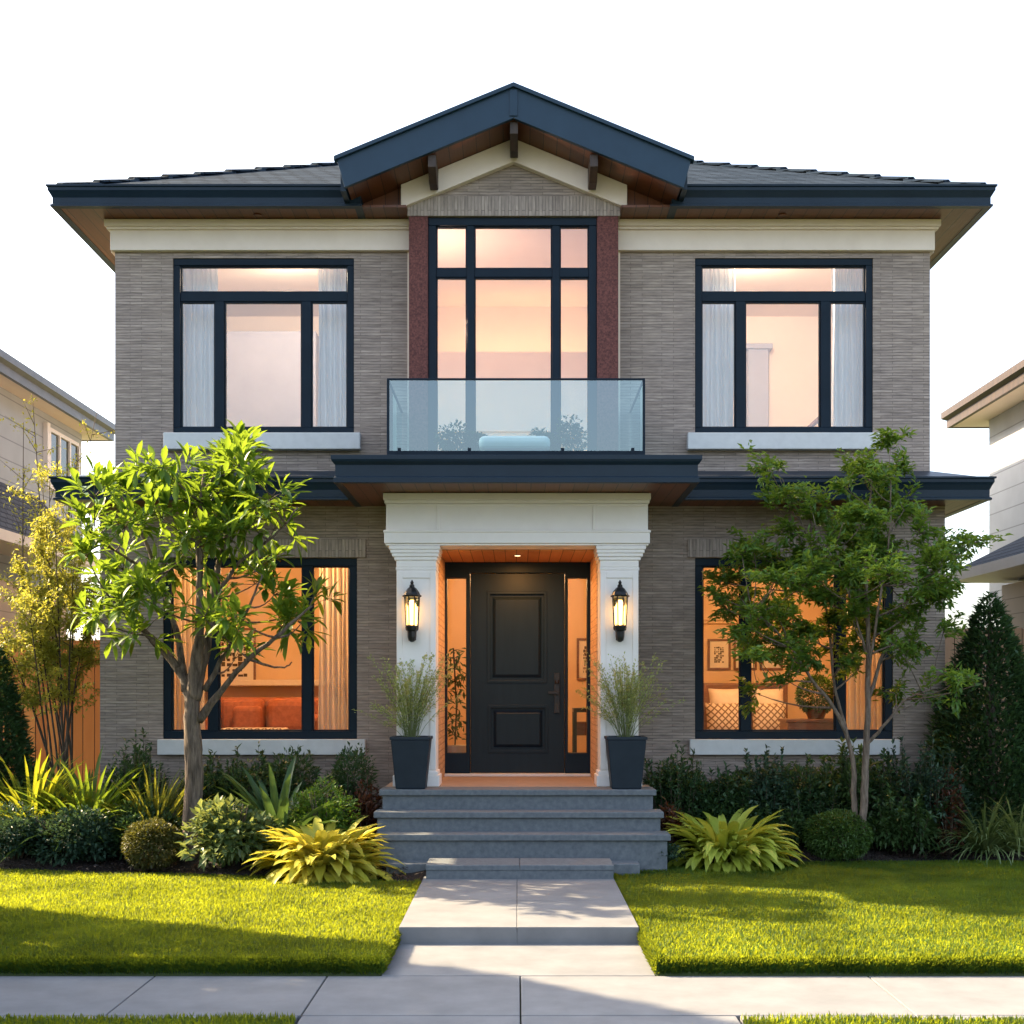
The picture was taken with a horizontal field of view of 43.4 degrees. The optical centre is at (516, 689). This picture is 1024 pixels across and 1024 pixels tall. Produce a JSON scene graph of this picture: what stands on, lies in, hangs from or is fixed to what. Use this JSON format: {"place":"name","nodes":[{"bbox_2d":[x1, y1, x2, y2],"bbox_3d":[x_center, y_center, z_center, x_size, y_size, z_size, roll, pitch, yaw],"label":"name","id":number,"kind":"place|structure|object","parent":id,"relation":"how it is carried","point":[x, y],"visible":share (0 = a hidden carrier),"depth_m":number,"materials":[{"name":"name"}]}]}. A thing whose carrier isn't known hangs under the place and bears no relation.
{"place":"outdoors","nodes":[
{"label":"outdoors","id":0,"kind":"place"},
{"bbox_2d":[0,349,114,639],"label":"neighbouring house","id":1,"kind":"structure","parent":0,"point":[60,414],"depth_m":19.09,"materials":[{"name":"grey"}]},
{"bbox_2d":[43,422,79,490],"bbox_3d":[-7.315,-3.632,20.740,0.070,1.050,1.520,0,0,0],"label":"window","id":2,"kind":"structure","parent":1,"relation":"in","point":[52,438],"depth_m":20.52,"materials":[{"name":"white glass"}]},
{"bbox_2d":[0,1010,295,1023],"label":"verge grass","id":3,"kind":"structure","parent":0,"point":[216,1019],"depth_m":6.88,"materials":[{"name":"green plant"}]},
{"bbox_2d":[0,868,419,978],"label":"lawn","id":4,"kind":"structure","parent":0,"point":[326,974],"depth_m":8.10,"materials":[{"name":"plant"}]},
{"bbox_2d":[0,952,385,974],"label":"edge grass","id":5,"kind":"structure","parent":4,"relation":"on","point":[75,964],"depth_m":8.09,"materials":[{"name":"green plant"}]},
{"bbox_2d":[376,879,421,972],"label":"edge grass","id":6,"kind":"structure","parent":4,"relation":"on","point":[394,944],"depth_m":8.82,"materials":[{"name":"green plant"}]},
{"bbox_2d":[221,727,288,729],"bbox_3d":[-3.019,0.688,14.750,0.788,0.510,0.400,0,0,0],"label":"ottoman","id":7,"kind":"object","parent":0,"point":[255,728],"visible":0.19,"depth_m":14.59,"materials":[{"name":"fabric"}]},
{"bbox_2d":[0,976,1023,1023],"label":"sidewalk","id":8,"kind":"structure","parent":0,"point":[738,997],"depth_m":7.56,"materials":[{"name":"concrete"}]},
{"bbox_2d":[0,0,1023,639],"label":"sky","id":9,"kind":"structure","parent":0,"point":[90,90],"materials":[{"name":"white"}]},
{"bbox_2d":[382,876,654,984],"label":"garden path","id":10,"kind":"structure","parent":0,"point":[519,927],"depth_m":9.09,"materials":[{"name":"concrete"}]},
{"bbox_2d":[520,985,520,1023],"bbox_3d":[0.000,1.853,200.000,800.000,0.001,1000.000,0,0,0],"label":"ground","id":11,"kind":"structure","parent":0,"point":[520,1004],"depth_m":7.59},
{"bbox_2d":[0,828,1023,881],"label":"mulch bed","id":12,"kind":"object","parent":11,"relation":"on","point":[29,861],"visible":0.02,"depth_m":12.19,"materials":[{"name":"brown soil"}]},
{"bbox_2d":[0,641,37,804],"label":"conifer","id":13,"kind":"object","parent":12,"relation":"on","point":[13,722],"visible":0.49,"depth_m":13.31,"materials":[{"name":"green plant"}]},
{"bbox_2d":[0,800,52,859],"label":"shrub","id":14,"kind":"object","parent":12,"relation":"on","point":[9,834],"visible":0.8,"depth_m":12.16,"materials":[{"name":"plant"}]},
{"bbox_2d":[0,640,99,790],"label":"wooden fence","id":15,"kind":"object","parent":12,"relation":"on","point":[86,733],"visible":0.06,"depth_m":15.20,"materials":[{"name":"brown wood"}]},
{"bbox_2d":[0,459,106,798],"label":"willow shrub","id":16,"kind":"object","parent":12,"relation":"on","point":[45,650],"visible":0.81,"depth_m":13.84,"materials":[{"name":"green plant"}]},
{"bbox_2d":[0,394,114,638],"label":"willow shrub","id":17,"kind":"object","parent":12,"relation":"on","point":[25,484],"visible":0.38,"depth_m":15.29,"materials":[{"name":"green plant"}]},
{"bbox_2d":[0,750,117,850],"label":"strap plant","id":18,"kind":"object","parent":12,"relation":"on","point":[40,783],"visible":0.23,"depth_m":12.79,"materials":[{"name":"green plant"}]},
{"bbox_2d":[21,804,122,867],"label":"dark shrub","id":19,"kind":"object","parent":12,"relation":"on","point":[81,833],"visible":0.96,"depth_m":12.17,"materials":[{"name":"green plant"}]},
{"bbox_2d":[0,746,174,859],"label":"strap plant","id":20,"kind":"object","parent":12,"relation":"on","point":[98,796],"visible":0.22,"depth_m":12.68,"materials":[{"name":"green plant"}]},
{"bbox_2d":[101,727,172,809],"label":"young shrub","id":21,"kind":"object","parent":12,"relation":"on","point":[145,758],"visible":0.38,"depth_m":13.23,"materials":[{"name":"green plant"}]},
{"bbox_2d":[99,798,181,859],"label":"dark shrub","id":22,"kind":"object","parent":12,"relation":"on","point":[126,819],"visible":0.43,"depth_m":12.44,"materials":[{"name":"green plant"}]},
{"bbox_2d":[120,816,185,871],"bbox_3d":[-3.412,1.439,12.037,0.618,0.516,0.614,0,0,0],"label":"clipped ball","id":23,"kind":"object","parent":12,"relation":"on","point":[154,855],"visible":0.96,"depth_m":11.90,"materials":[{"name":"green plant"}]},
{"bbox_2d":[92,761,218,847],"bbox_3d":[-3.700,1.173,12.926,1.746,0.960,1.619,0,0,-40],"label":"spiky plant","id":24,"kind":"object","parent":12,"relation":"on","point":[171,795],"visible":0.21,"depth_m":12.69,"materials":[{"name":"green plant"}]},
{"bbox_2d":[56,419,346,859],"bbox_3d":[-3.079,-0.512,12.247,2.658,4.320,2.420,0,0,0],"label":"broadleaf tree","id":25,"kind":"object","parent":12,"relation":"on","point":[236,514],"visible":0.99,"depth_m":12.21,"materials":[{"name":"green plant"}]},
{"bbox_2d":[175,749,248,820],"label":"dark shrub","id":26,"kind":"object","parent":12,"relation":"on","point":[210,776],"visible":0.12,"depth_m":13.23,"materials":[{"name":"green plant"}]},
{"bbox_2d":[173,793,286,870],"bbox_3d":[-2.637,1.331,12.003,1.025,0.752,0.938,0,0,0],"label":"variegated shrub","id":27,"kind":"object","parent":12,"relation":"on","point":[231,823],"visible":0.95,"depth_m":11.82,"materials":[{"name":"green plant"}]},
{"bbox_2d":[211,741,284,802],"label":"dark shrub","id":28,"kind":"object","parent":12,"relation":"on","point":[242,779],"visible":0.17,"depth_m":13.26,"materials":[{"name":"green plant"}]},
{"bbox_2d":[211,755,364,849],"bbox_3d":[-2.221,1.148,12.554,1.887,1.009,1.724,0,0,-37],"label":"agave","id":29,"kind":"object","parent":12,"relation":"on","point":[275,806],"visible":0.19,"depth_m":12.43,"materials":[{"name":"green plant"}]},
{"bbox_2d":[256,745,331,806],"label":"dark shrub","id":30,"kind":"object","parent":12,"relation":"on","point":[297,779],"visible":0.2,"depth_m":13.26,"materials":[{"name":"green plant"}]},
{"bbox_2d":[236,815,405,884],"bbox_3d":[-1.816,1.563,11.737,1.399,0.754,1.470,0,0,-39],"label":"hosta","id":31,"kind":"object","parent":12,"relation":"on","point":[306,855],"visible":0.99,"depth_m":11.44,"materials":[{"name":"plant"}]},
{"bbox_2d":[287,776,361,831],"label":"leafy shrub","id":32,"kind":"object","parent":12,"relation":"on","point":[330,807],"visible":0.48,"depth_m":12.39,"materials":[{"name":"green plant"}]},
{"bbox_2d":[316,741,381,831],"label":"dark shrub","id":33,"kind":"object","parent":12,"relation":"on","point":[347,784],"visible":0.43,"depth_m":12.99,"materials":[{"name":"green plant"}]},
{"bbox_2d":[342,776,381,852],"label":"russet shrub","id":34,"kind":"object","parent":12,"relation":"on","point":[370,807],"visible":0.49,"depth_m":12.70,"materials":[{"name":"brown plant"}]},
{"bbox_2d":[659,797,687,842],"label":"russet shrub","id":35,"kind":"object","parent":12,"relation":"on","point":[671,812],"visible":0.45,"depth_m":12.65,"materials":[{"name":"brown plant"}]},
{"bbox_2d":[658,843,690,862],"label":"groundcover","id":36,"kind":"object","parent":12,"relation":"on","point":[671,853],"visible":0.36,"depth_m":12.20,"materials":[{"name":"green plant"}]},
{"bbox_2d":[642,740,717,840],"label":"dark shrub","id":37,"kind":"object","parent":12,"relation":"on","point":[673,783],"visible":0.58,"depth_m":13.05,"materials":[{"name":"green plant"}]},
{"bbox_2d":[684,760,772,825],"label":"dark shrub","id":38,"kind":"object","parent":12,"relation":"on","point":[728,798],"visible":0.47,"depth_m":13.03,"materials":[{"name":"green plant"}]},
{"bbox_2d":[663,805,809,873],"bbox_3d":[2.023,1.545,12.529,1.514,0.821,1.490,0,0,42],"label":"hosta","id":39,"kind":"object","parent":12,"relation":"on","point":[741,842],"visible":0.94,"depth_m":12.20,"materials":[{"name":"green plant"}]},
{"bbox_2d":[729,744,802,825],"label":"dark shrub","id":40,"kind":"object","parent":12,"relation":"on","point":[767,776],"visible":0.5,"depth_m":13.10,"materials":[{"name":"green plant"}]},
{"bbox_2d":[747,795,824,849],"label":"dark shrub","id":41,"kind":"object","parent":12,"relation":"on","point":[795,822],"visible":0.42,"depth_m":12.93,"materials":[{"name":"green plant"}]},
{"bbox_2d":[772,753,859,847],"bbox_3d":[2.996,1.169,13.289,0.988,1.036,0.899,0,0,0],"label":"dark shrub","id":42,"kind":"object","parent":12,"relation":"on","point":[811,800],"visible":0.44,"depth_m":13.11,"materials":[{"name":"green plant"}]},
{"bbox_2d":[801,808,874,861],"bbox_3d":[3.190,1.432,12.770,0.731,0.532,0.740,0,0,0],"label":"clipped ball","id":43,"kind":"object","parent":12,"relation":"on","point":[828,845],"visible":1,"depth_m":12.60,"materials":[{"name":"green plant"}]},
{"bbox_2d":[802,736,884,843],"bbox_3d":[3.400,1.086,13.369,1.042,1.227,0.797,0,0,0],"label":"dark shrub","id":44,"kind":"object","parent":12,"relation":"on","point":[844,776],"visible":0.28,"depth_m":13.21,"materials":[{"name":"green plant"}]},
{"bbox_2d":[697,425,1012,838],"bbox_3d":[3.285,-0.567,12.615,2.894,4.118,3.126,0,0,0],"label":"broadleaf tree","id":45,"kind":"object","parent":12,"relation":"on","point":[875,552],"visible":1,"depth_m":12.54,"materials":[{"name":"green plant"}]},
{"bbox_2d":[859,747,922,851],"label":"dark shrub","id":46,"kind":"object","parent":12,"relation":"on","point":[890,771],"visible":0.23,"depth_m":13.12,"materials":[{"name":"green plant"}]},
{"bbox_2d":[858,782,957,858],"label":"dark shrub","id":47,"kind":"object","parent":12,"relation":"on","point":[897,830],"visible":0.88,"depth_m":12.84,"materials":[{"name":"green plant"}]},
{"bbox_2d":[873,731,980,854],"bbox_3d":[4.134,1.058,13.182,1.179,1.295,1.014,0,0,0],"label":"dark shrub","id":48,"kind":"object","parent":12,"relation":"on","point":[929,781],"visible":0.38,"depth_m":12.97,"materials":[{"name":"green plant"}]},
{"bbox_2d":[928,765,969,855],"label":"shrub","id":49,"kind":"object","parent":12,"relation":"on","point":[950,827],"visible":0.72,"depth_m":12.88,"materials":[{"name":"green plant"}]},
{"bbox_2d":[920,590,1023,853],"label":"conifer","id":50,"kind":"object","parent":12,"relation":"on","point":[983,724],"visible":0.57,"depth_m":13.30,"materials":[{"name":"green plant"}]},
{"bbox_2d":[927,794,1023,864],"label":"ornamental grass","id":51,"kind":"object","parent":12,"relation":"on","point":[989,843],"depth_m":12.79,"materials":[{"name":"green plant"}]},
{"bbox_2d":[945,627,1023,815],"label":"wooden fence","id":52,"kind":"object","parent":12,"relation":"on","point":[949,646],"visible":0.02,"depth_m":16.00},
{"bbox_2d":[962,797,1023,861],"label":"ornamental grass","id":53,"kind":"object","parent":12,"relation":"on","point":[1017,831],"depth_m":12.85,"materials":[{"name":"green plant"}]},
{"bbox_2d":[297,1016,740,1023],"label":"driveway apron","id":54,"kind":"object","parent":11,"relation":"on","point":[516,1020],"visible":1,"depth_m":7.00,"materials":[{"name":"concrete"}]},
{"bbox_2d":[45,82,997,808],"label":"house","id":55,"kind":"structure","parent":11,"relation":"on","point":[513,258],"depth_m":13.90,"materials":[{"name":"brick"}]},
{"bbox_2d":[174,568,205,729],"bbox_3d":[-3.671,-0.307,14.360,0.409,2.400,0.070,0,0,0],"label":"curtain","id":56,"kind":"object","parent":55,"relation":"hanging from","point":[187,590],"visible":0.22,"depth_m":14.36,"materials":[{"name":"beige fabric"}]},
{"bbox_2d":[183,269,217,426],"bbox_3d":[-3.583,-3.567,14.420,0.478,2.480,0.070,0,0,0],"label":"curtain","id":57,"kind":"object","parent":55,"relation":"hanging from","point":[198,365],"visible":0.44,"depth_m":14.42,"materials":[{"name":"white fabric"}]},
{"bbox_2d":[221,628,255,679],"bbox_3d":[-3.847,-0.465,17.584,0.560,0.765,0.028,0,0,0],"label":"framed picture","id":58,"kind":"object","parent":55,"relation":"attached to","point":[248,672],"visible":0.3,"depth_m":17.59,"materials":[{"name":"beige paper"}]},
{"bbox_2d":[205,697,317,729],"bbox_3d":[-3.086,0.493,15.675,1.604,0.800,1.050,0,0,0],"label":"sofa","id":59,"kind":"object","parent":55,"relation":"on","point":[282,712],"visible":0.12,"depth_m":15.72,"materials":[{"name":"orange fabric"}]},
{"bbox_2d":[233,706,262,726],"bbox_3d":[-3.270,0.357,15.645,0.363,0.328,0.130,0,0,0],"label":"throw pillow","id":60,"kind":"object","parent":59,"relation":"on","point":[247,716],"visible":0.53,"depth_m":15.58,"materials":[{"name":"orange fabric"}]},
{"bbox_2d":[157,539,365,754],"bbox_3d":[-2.751,-0.465,13.908,2.251,2.322,0.215,0,0,0],"label":"window","id":61,"kind":"structure","parent":55,"relation":"in","point":[327,553],"depth_m":13.92,"materials":[{"name":"black metal"}]},
{"bbox_2d":[163,259,360,450],"bbox_3d":[-2.757,-3.648,14.008,2.126,2.095,0.215,0,0,0],"label":"window","id":62,"kind":"structure","parent":55,"relation":"in","point":[306,437],"depth_m":14.02,"materials":[{"name":"black metal"}]},
{"bbox_2d":[317,269,345,426],"bbox_3d":[-2.012,-3.567,14.420,0.444,2.480,0.070,0,0,0],"label":"curtain","id":63,"kind":"object","parent":55,"relation":"hanging from","point":[332,373],"visible":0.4,"depth_m":14.42,"materials":[{"name":"white fabric"}]},
{"bbox_2d":[318,568,347,729],"bbox_3d":[-2.022,-0.307,14.360,0.409,2.400,0.070,0,0,0],"label":"curtain","id":64,"kind":"object","parent":55,"relation":"hanging from","point":[333,689],"visible":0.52,"depth_m":14.36,"materials":[{"name":"beige fabric"}]},
{"bbox_2d":[403,580,420,641],"bbox_3d":[-1.046,-0.789,12.865,0.181,0.620,0.192,0,0,23],"label":"wall lantern","id":65,"kind":"object","parent":55,"relation":"attached to","point":[412,615],"depth_m":12.82,"materials":[{"name":"black metal"}]},
{"bbox_2d":[433,420,471,450],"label":"balcony bush","id":66,"kind":"object","parent":55,"relation":"on","point":[447,444],"visible":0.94,"depth_m":13.25,"materials":[{"name":"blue plant"}]},
{"bbox_2d":[448,647,465,751],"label":"hall plant","id":67,"kind":"object","parent":55,"relation":"on","point":[456,748],"visible":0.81,"depth_m":15.57,"materials":[{"name":"green plant"}]},
{"bbox_2d":[461,429,487,450],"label":"balcony bush","id":68,"kind":"object","parent":55,"relation":"on","point":[475,436],"visible":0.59,"depth_m":13.23,"materials":[{"name":"blue plant"}]},
{"bbox_2d":[428,218,596,450],"bbox_3d":[-0.048,-3.673,13.785,1.800,2.731,0.100,0,0,0],"label":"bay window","id":69,"kind":"structure","parent":55,"relation":"in","point":[470,274],"depth_m":13.74,"materials":[{"name":"metal"}]},
{"bbox_2d":[479,436,549,450],"bbox_3d":[-0.025,-2.427,13.150,0.722,0.280,0.400,0,0,0],"label":"balcony bench","id":70,"kind":"object","parent":55,"relation":"on","point":[514,443],"visible":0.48,"depth_m":12.96,"materials":[{"name":"white paint"}]},
{"bbox_2d":[470,574,564,772],"bbox_3d":[0.006,-0.189,14.523,1.061,2.248,0.125,0,0,0],"label":"front door","id":71,"kind":"structure","parent":55,"relation":"in","point":[517,621],"depth_m":14.53,"materials":[{"name":"black wood"}]},
{"bbox_2d":[527,427,560,450],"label":"balcony bush","id":72,"kind":"object","parent":55,"relation":"on","point":[549,435],"visible":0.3,"depth_m":13.24,"materials":[{"name":"blue plant"}]},
{"bbox_2d":[553,414,590,450],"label":"balcony bush","id":73,"kind":"object","parent":55,"relation":"on","point":[567,439],"visible":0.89,"depth_m":13.26,"materials":[{"name":"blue plant"}]},
{"bbox_2d":[572,708,585,751],"bbox_3d":[0.885,0.600,16.400,0.344,0.741,0.400,0,0,0],"label":"console table","id":74,"kind":"object","parent":55,"relation":"on","point":[578,728],"visible":0.36,"depth_m":16.24,"materials":[{"name":"brown wood"}]},
{"bbox_2d":[577,638,585,679],"bbox_3d":[0.944,-0.421,17.584,0.258,0.571,0.028,0,0,0],"label":"framed picture","id":75,"kind":"object","parent":55,"relation":"attached to","point":[581,657],"visible":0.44,"depth_m":17.59,"materials":[{"name":"brown wood"}]},
{"bbox_2d":[611,580,628,641],"bbox_3d":[1.026,-0.789,12.865,0.181,0.620,0.192,0,0,-23],"label":"wall lantern","id":76,"kind":"object","parent":55,"relation":"attached to","point":[619,616],"depth_m":12.82,"materials":[{"name":"black metal"}]},
{"bbox_2d":[703,269,734,426],"bbox_3d":[2.236,-3.567,14.420,0.422,2.480,0.070,0,0,0],"label":"curtain","id":77,"kind":"object","parent":55,"relation":"hanging from","point":[718,365],"visible":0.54,"depth_m":14.42,"materials":[{"name":"white fabric"}]},
{"bbox_2d":[708,639,730,669],"bbox_3d":[2.760,-0.485,17.584,0.314,0.424,0.028,0,0,0],"label":"framed picture","id":78,"kind":"object","parent":55,"relation":"attached to","point":[719,654],"visible":0.91,"depth_m":17.59,"materials":[{"name":"beige paper"}]},
{"bbox_2d":[734,640,756,669],"bbox_3d":[3.116,-0.485,17.584,0.314,0.424,0.028,0,0,0],"label":"framed picture","id":79,"kind":"object","parent":55,"relation":"attached to","point":[736,665],"visible":0.21,"depth_m":17.57,"materials":[{"name":"brown wood"}]},
{"bbox_2d":[704,683,787,729],"bbox_3d":[2.938,0.426,15.710,1.160,1.034,2.220,0,0,0],"label":"sofa","id":80,"kind":"object","parent":55,"relation":"on","point":[728,686],"visible":0.02,"depth_m":16.72,"materials":[{"name":"brown wood"}]},
{"bbox_2d":[705,703,738,729],"bbox_3d":[2.507,0.363,15.600,0.436,0.419,0.270,0,0,0],"label":"bed pillow","id":81,"kind":"object","parent":80,"relation":"on","point":[722,716],"visible":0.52,"depth_m":15.52,"materials":[{"name":"fabric"}]},
{"bbox_2d":[708,688,737,703],"bbox_3d":[2.661,0.146,16.400,0.433,0.332,0.249,0,0,0],"label":"bed pillow","id":82,"kind":"object","parent":80,"relation":"on","point":[723,696],"visible":0.48,"depth_m":16.32,"materials":[{"name":"fabric"}]},
{"bbox_2d":[752,689,782,703],"bbox_3d":[3.196,0.146,16.400,0.408,0.332,0.249,0,0,0],"label":"bed pillow","id":83,"kind":"object","parent":80,"relation":"on","point":[776,694],"visible":0.41,"depth_m":16.32,"materials":[{"name":"fabric"}]},
{"bbox_2d":[752,703,785,729],"bbox_3d":[3.058,0.363,15.600,0.424,0.419,0.270,0,0,0],"label":"bed pillow","id":84,"kind":"object","parent":80,"relation":"on","point":[766,716],"visible":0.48,"depth_m":15.52,"materials":[{"name":"fabric"}]},
{"bbox_2d":[760,639,782,669],"bbox_3d":[3.471,-0.485,17.584,0.314,0.424,0.028,0,0,0],"label":"framed picture","id":85,"kind":"object","parent":55,"relation":"attached to","point":[768,665],"visible":0.19,"depth_m":17.59,"materials":[{"name":"brown wood"}]},
{"bbox_2d":[687,259,879,450],"bbox_3d":[2.881,-3.648,14.008,2.072,2.095,0.215,0,0,0],"label":"window","id":86,"kind":"structure","parent":55,"relation":"in","point":[824,437],"depth_m":14.01,"materials":[{"name":"black metal"}]},
{"bbox_2d":[688,539,899,754],"bbox_3d":[2.978,-0.465,13.908,2.272,2.322,0.215,0,0,0],"label":"window","id":87,"kind":"structure","parent":55,"relation":"in","point":[707,553],"depth_m":13.92,"materials":[{"name":"black metal"}]},
{"bbox_2d":[778,718,832,729],"bbox_3d":[3.436,0.635,15.125,0.646,0.595,0.490,0,0,0],"label":"nightstand","id":88,"kind":"object","parent":55,"relation":"on","point":[804,724],"visible":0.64,"depth_m":14.90,"materials":[{"name":"brown wood"}]},
{"bbox_2d":[794,674,832,718],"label":"topiary","id":89,"kind":"object","parent":88,"relation":"on","point":[813,713],"visible":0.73,"depth_m":15.00,"materials":[{"name":"green plant"}]},
{"bbox_2d":[831,269,862,426],"bbox_3d":[3.745,-3.567,14.420,0.467,2.480,0.070,0,0,0],"label":"curtain","id":90,"kind":"object","parent":55,"relation":"hanging from","point":[847,373],"visible":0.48,"depth_m":14.42,"materials":[{"name":"white fabric"}]},
{"bbox_2d":[847,578,881,729],"bbox_3d":[3.894,-0.307,14.360,0.432,2.400,0.070,0,0,0],"label":"curtain","id":91,"kind":"object","parent":55,"relation":"hanging from","point":[856,708],"visible":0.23,"depth_m":14.36,"materials":[{"name":"beige fabric"}]},
{"bbox_2d":[374,776,670,878],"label":"front steps","id":92,"kind":"structure","parent":11,"relation":"on","point":[517,827],"depth_m":12.28,"materials":[{"name":"stone"}]},
{"bbox_2d":[389,736,432,788],"bbox_3d":[-1.044,0.714,12.745,0.400,0.512,0.376,0,0,0],"label":"planter","id":93,"kind":"object","parent":92,"relation":"on","point":[411,757],"visible":0.99,"depth_m":12.59,"materials":[{"name":"plastic"}]},
{"bbox_2d":[352,652,464,736],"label":"feathery grass","id":94,"kind":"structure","parent":93,"relation":"in","point":[417,707],"depth_m":12.70,"materials":[{"name":"green plant"}]},
{"bbox_2d":[604,736,647,788],"bbox_3d":[1.074,0.714,12.745,0.400,0.512,0.376,0,0,0],"label":"planter","id":95,"kind":"object","parent":92,"relation":"on","point":[625,758],"visible":0.99,"depth_m":12.59,"materials":[{"name":"plastic"}]},
{"bbox_2d":[576,651,685,736],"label":"feathery grass","id":96,"kind":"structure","parent":95,"relation":"in","point":[626,703],"depth_m":12.71,"materials":[{"name":"green plant"}]},
{"bbox_2d":[613,859,1023,977],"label":"lawn","id":97,"kind":"structure","parent":0,"point":[831,974],"depth_m":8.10,"materials":[{"name":"plant"}]},
{"bbox_2d":[613,872,663,972],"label":"edge grass","id":98,"kind":"structure","parent":97,"relation":"on","point":[645,948],"depth_m":8.79,"materials":[{"name":"green plant"}]},
{"bbox_2d":[653,952,1023,974],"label":"edge grass","id":99,"kind":"structure","parent":97,"relation":"on","point":[826,965],"depth_m":8.09,"materials":[{"name":"green plant"}]},
{"bbox_2d":[741,1011,1023,1023],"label":"verge grass","id":100,"kind":"structure","parent":0,"point":[851,1019],"depth_m":6.87,"materials":[{"name":"green plant"}]},
{"bbox_2d":[941,359,1023,628],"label":"neighbouring house","id":101,"kind":"structure","parent":0,"point":[995,406],"depth_m":18.95,"materials":[{"name":"white paint"}]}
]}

